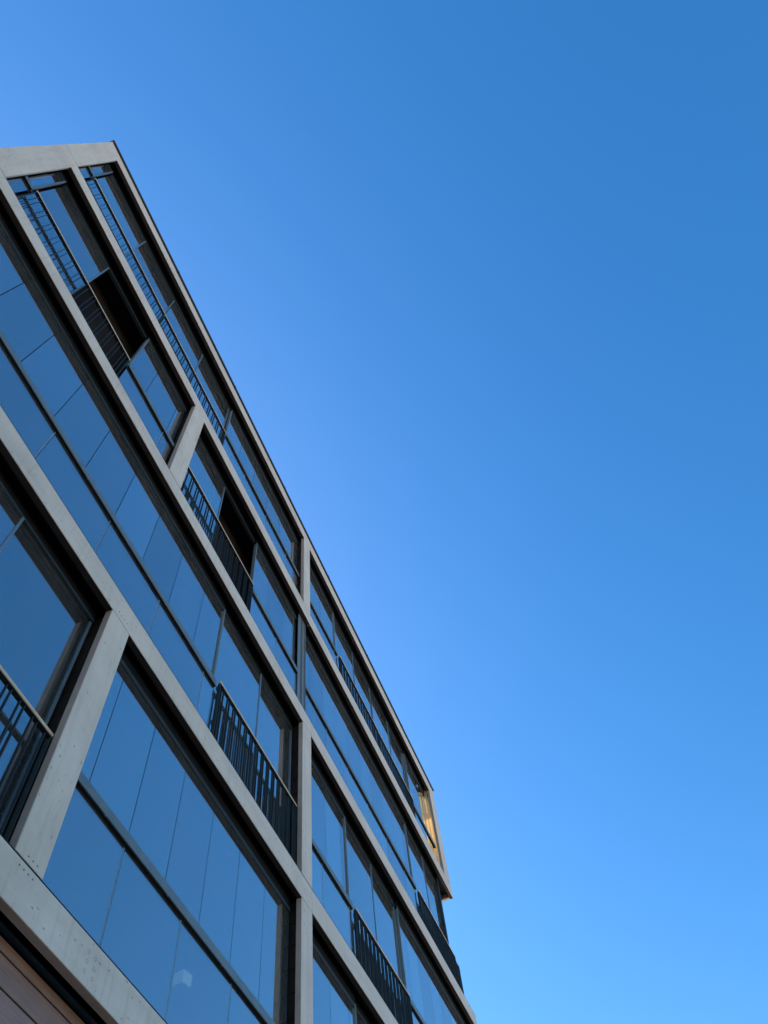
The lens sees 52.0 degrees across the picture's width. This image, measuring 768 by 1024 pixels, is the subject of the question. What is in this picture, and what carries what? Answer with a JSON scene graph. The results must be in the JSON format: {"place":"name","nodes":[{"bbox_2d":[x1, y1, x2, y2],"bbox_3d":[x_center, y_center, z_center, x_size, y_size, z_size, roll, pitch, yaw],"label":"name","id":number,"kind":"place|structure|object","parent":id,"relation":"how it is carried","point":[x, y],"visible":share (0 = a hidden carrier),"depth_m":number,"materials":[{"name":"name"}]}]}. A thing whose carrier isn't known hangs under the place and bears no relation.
{"place":"outdoors","nodes":[
{"label":"outdoors","id":0,"kind":"place"},
{"bbox_2d":[0,0,767,1023],"label":"sky","id":1,"kind":"structure","parent":0,"point":[482,285],"materials":[{"name":"blue"}]},
{"label":"ground","id":2,"kind":"structure","parent":0,"visible":0},
{"bbox_2d":[0,140,476,1023],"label":"apartment building","id":3,"kind":"structure","parent":2,"relation":"on","point":[214,780],"depth_m":9.64,"materials":[{"name":"concrete"}]},
{"bbox_2d":[0,462,98,828],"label":"balcony window","id":4,"kind":"structure","parent":3,"relation":"in","point":[47,614],"depth_m":7.07,"materials":[{"name":"blue glass"}]},
{"bbox_2d":[17,184,147,338],"bbox_3d":[-4.336,-3.385,11.433,0.063,3.054,2.540,-21,-64,5],"label":"balcony window","id":5,"kind":"structure","parent":3,"relation":"in","point":[65,209],"depth_m":11.53,"materials":[{"name":"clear glass"}]},
{"bbox_2d":[86,174,230,439],"bbox_3d":[-4.161,-3.756,14.898,0.085,3.037,5.060,-21,-64,5],"label":"balcony window","id":6,"kind":"structure","parent":3,"relation":"in","point":[110,186],"depth_m":15.22,"materials":[{"name":"blue glass"}]},
{"bbox_2d":[181,433,254,543],"bbox_3d":[-2.816,0.120,13.273,0.063,3.054,2.498,-21,-64,5],"label":"balcony window","id":7,"kind":"structure","parent":3,"relation":"in","point":[203,465],"depth_m":13.62,"materials":[{"name":"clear glass"}]},
{"bbox_2d":[207,605,292,845],"bbox_3d":[-1.840,3.104,11.116,0.085,3.125,2.502,-21,-64,5],"label":"balcony window","id":8,"kind":"structure","parent":3,"relation":"in","point":[238,668],"depth_m":11.50,"materials":[{"name":"blue glass"}]},
{"bbox_2d":[354,993,374,1023],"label":"balcony window","id":9,"kind":"structure","parent":3,"relation":"in","point":[362,1016],"depth_m":11.06,"materials":[{"name":"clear glass"}]},
{"bbox_2d":[333,611,406,798],"bbox_3d":[-0.286,5.179,19.589,0.085,3.037,5.000,-21,-64,5],"label":"balcony window","id":10,"kind":"structure","parent":3,"relation":"in","point":[344,649],"depth_m":20.16,"materials":[{"name":"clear glass"}]},
{"bbox_2d":[344,811,405,1022],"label":"balcony window","id":11,"kind":"structure","parent":3,"relation":"in","point":[369,892],"depth_m":13.65,"materials":[{"name":"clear glass"}]},
{"bbox_2d":[412,792,428,842],"bbox_3d":[0.952,8.777,21.376,0.458,2.929,0.062,-21,-64,5],"label":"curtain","id":12,"kind":"object","parent":3,"relation":"hanging from","point":[422,812],"visible":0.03,"depth_m":22.11,"materials":[{"name":"beige fabric"}]},
{"bbox_2d":[404,819,443,934],"bbox_3d":[0.990,8.875,17.844,0.085,3.104,2.330,-21,-64,5],"label":"balcony window","id":13,"kind":"structure","parent":3,"relation":"in","point":[423,876],"depth_m":18.44,"materials":[{"name":"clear glass"}]},
{"bbox_2d":[421,791,438,861],"bbox_3d":[1.266,8.684,21.362,0.165,2.929,0.013,-21,-64,5],"label":"window blind","id":14,"kind":"object","parent":3,"relation":"attached to","point":[429,825],"depth_m":21.71,"materials":[{"name":"beige fabric"}]}
]}

